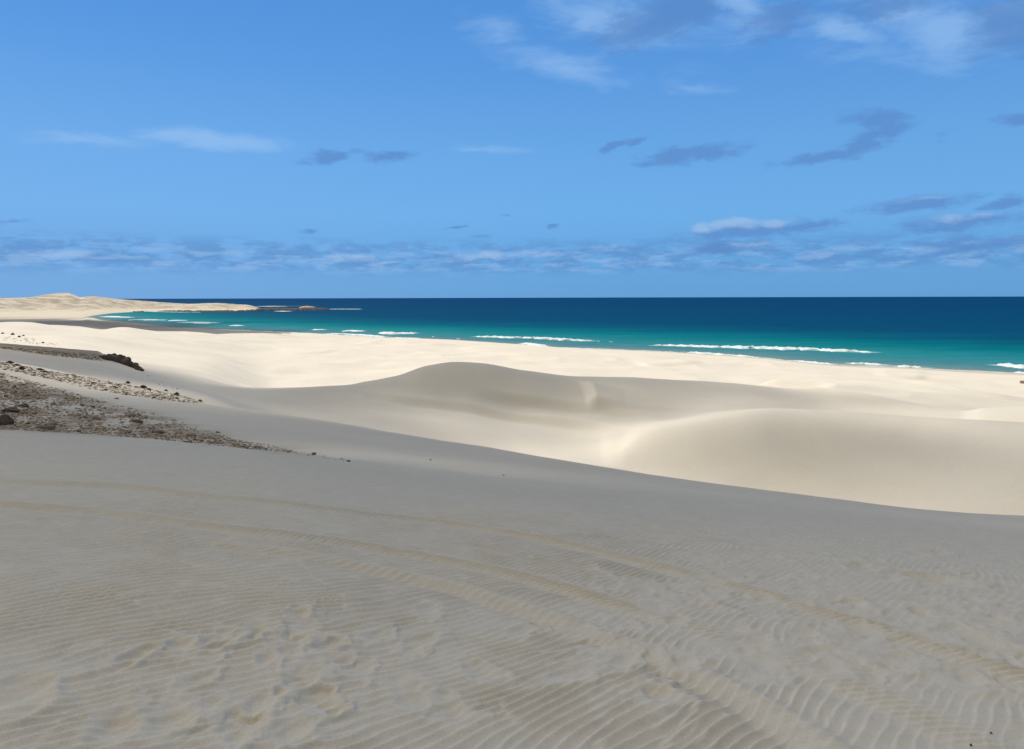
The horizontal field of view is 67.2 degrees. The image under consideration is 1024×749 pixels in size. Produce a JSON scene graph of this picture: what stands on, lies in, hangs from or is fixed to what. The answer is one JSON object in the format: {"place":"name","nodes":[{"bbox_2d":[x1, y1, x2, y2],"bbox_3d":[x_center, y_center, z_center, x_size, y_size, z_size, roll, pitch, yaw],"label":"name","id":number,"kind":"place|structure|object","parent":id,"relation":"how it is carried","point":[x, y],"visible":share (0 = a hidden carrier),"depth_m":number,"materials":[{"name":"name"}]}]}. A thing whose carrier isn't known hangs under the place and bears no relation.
{"place":"outdoors","nodes":[
{"label":"outdoors","id":0,"kind":"place"},
{"bbox_2d":[0,293,257,319],"bbox_3d":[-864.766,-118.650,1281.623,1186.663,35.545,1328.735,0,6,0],"label":"headland","id":1,"kind":"structure","parent":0,"point":[57,306],"depth_m":1316.14,"materials":[{"name":"beige sand"}]},
{"bbox_2d":[158,309,263,311],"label":"rock ledge","id":2,"kind":"object","parent":1,"relation":"on","point":[212,310],"visible":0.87,"depth_m":1246.26,"materials":[{"name":"stone"}]},
{"bbox_2d":[0,318,1023,748],"bbox_3d":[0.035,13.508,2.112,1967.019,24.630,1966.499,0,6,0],"label":"sand dunes","id":3,"kind":"structure","parent":0,"point":[488,546],"depth_m":6.70,"materials":[{"name":"beige sand"}]},
{"bbox_2d":[0,414,13,424],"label":"rock","id":4,"kind":"object","parent":3,"relation":"on","point":[5,419],"visible":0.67,"depth_m":22.12,"materials":[{"name":"stone"}]},
{"bbox_2d":[1,407,20,411],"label":"rock","id":5,"kind":"object","parent":3,"relation":"on","point":[11,409],"visible":0.83,"depth_m":25.14,"materials":[{"name":"brown stone"}]},
{"bbox_2d":[17,403,28,407],"bbox_3d":[-17.013,1.100,26.784,0.338,0.174,0.363,4,7,38],"label":"rock","id":6,"kind":"object","parent":3,"relation":"on","point":[24,405],"visible":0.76,"depth_m":26.75,"materials":[{"name":"brown stone"}]},
{"bbox_2d":[35,425,55,429],"bbox_3d":[-9.255,1.058,15.280,0.447,0.101,0.303,0,6,0],"label":"rock","id":7,"kind":"object","parent":3,"relation":"on","point":[47,427],"visible":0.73,"depth_m":15.19,"materials":[{"name":"brown stone"}]},
{"bbox_2d":[67,413,80,415],"bbox_3d":[-14.624,1.374,25.732,0.418,0.139,0.253,0,6,0],"label":"rock","id":8,"kind":"object","parent":3,"relation":"on","point":[74,414],"visible":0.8,"depth_m":25.69,"materials":[{"name":"beige stone"}]},
{"bbox_2d":[99,353,143,370],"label":"rock outcrop","id":9,"kind":"object","parent":3,"relation":"on","point":[121,359],"visible":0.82,"depth_m":75.26,"materials":[{"name":"stone"}]},
{"bbox_2d":[124,412,135,416],"bbox_3d":[-13.440,1.429,27.128,0.414,0.190,0.397,-3,6,-23],"label":"rock","id":10,"kind":"object","parent":3,"relation":"on","point":[130,414],"visible":0.73,"depth_m":27.00,"materials":[{"name":"beige stone"}]},
{"bbox_2d":[131,419,142,422],"bbox_3d":[-12.282,1.554,25.259,0.385,0.180,0.315,-2,6,-20],"label":"rock","id":11,"kind":"object","parent":3,"relation":"on","point":[136,420],"visible":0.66,"depth_m":25.15,"materials":[{"name":"brown stone"}]},
{"bbox_2d":[0,337,343,460],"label":"rubble","id":12,"kind":"object","parent":3,"relation":"on","point":[82,429],"visible":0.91,"depth_m":26.51,"materials":[{"name":"stone"}]},
{"bbox_2d":[0,0,1023,298],"label":"sky","id":13,"kind":"structure","parent":0,"point":[150,149],"materials":[{"name":"blue"}]},
{"bbox_2d":[87,296,1023,372],"bbox_3d":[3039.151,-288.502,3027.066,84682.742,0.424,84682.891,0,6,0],"label":"sea","id":14,"kind":"structure","parent":0,"point":[971,333],"depth_m":665.98,"materials":[{"name":"blue liquid"}]},
{"bbox_2d":[99,316,129,317],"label":"breaking wave","id":15,"kind":"object","parent":14,"relation":"on","point":[114,316],"visible":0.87,"depth_m":929.96,"materials":[{"name":"liquid"}]},
{"bbox_2d":[177,322,219,323],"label":"breaking wave","id":16,"kind":"object","parent":14,"relation":"on","point":[198,322],"visible":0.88,"depth_m":690.05,"materials":[{"name":"liquid"}]},
{"bbox_2d":[257,307,329,310],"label":"reef","id":17,"kind":"object","parent":14,"relation":"in","point":[292,309],"visible":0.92,"depth_m":1385.10},
{"bbox_2d":[342,330,363,331],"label":"breaking wave","id":18,"kind":"object","parent":14,"relation":"on","point":[354,330],"visible":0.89,"depth_m":505.27,"materials":[{"name":"liquid"}]},
{"bbox_2d":[328,333,383,336],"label":"breaking wave","id":19,"kind":"object","parent":14,"relation":"on","point":[359,334],"visible":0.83,"depth_m":457.16,"materials":[{"name":"liquid"}]},
{"bbox_2d":[379,332,413,333],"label":"breaking wave","id":20,"kind":"object","parent":14,"relation":"on","point":[396,332],"visible":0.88,"depth_m":472.31,"materials":[{"name":"liquid"}]},
{"bbox_2d":[476,336,592,340],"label":"breaking wave","id":21,"kind":"object","parent":14,"relation":"on","point":[560,339],"visible":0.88,"depth_m":410.23,"materials":[{"name":"liquid"}]},
{"bbox_2d":[520,342,549,346],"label":"breaking wave","id":22,"kind":"object","parent":14,"relation":"on","point":[534,344],"visible":0.66,"depth_m":354.81,"materials":[{"name":"liquid"}]},
{"bbox_2d":[217,329,1021,373],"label":"foam","id":23,"kind":"object","parent":14,"relation":"on","point":[584,348],"visible":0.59,"depth_m":329.75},
{"bbox_2d":[680,352,753,356],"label":"breaking wave","id":24,"kind":"object","parent":14,"relation":"on","point":[716,353],"visible":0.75,"depth_m":296.43,"materials":[{"name":"liquid"}]},
{"bbox_2d":[658,344,872,352],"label":"breaking wave","id":25,"kind":"object","parent":14,"relation":"on","point":[785,348],"visible":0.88,"depth_m":327.93,"materials":[{"name":"liquid"}]},
{"bbox_2d":[794,360,839,364],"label":"breaking wave","id":26,"kind":"object","parent":14,"relation":"on","point":[815,362],"visible":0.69,"depth_m":255.71,"materials":[{"name":"liquid"}]},
{"bbox_2d":[850,362,880,364],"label":"breaking wave","id":27,"kind":"object","parent":14,"relation":"on","point":[866,363],"visible":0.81,"depth_m":250.47,"materials":[{"name":"liquid"}]},
{"bbox_2d":[898,365,922,367],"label":"breaking wave","id":28,"kind":"object","parent":14,"relation":"on","point":[910,366],"visible":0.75,"depth_m":239.56,"materials":[{"name":"liquid"}]},
{"bbox_2d":[997,363,1023,368],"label":"breaking wave","id":29,"kind":"object","parent":14,"relation":"on","point":[1020,366],"visible":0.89,"depth_m":240.60,"materials":[{"name":"liquid"}]}
]}

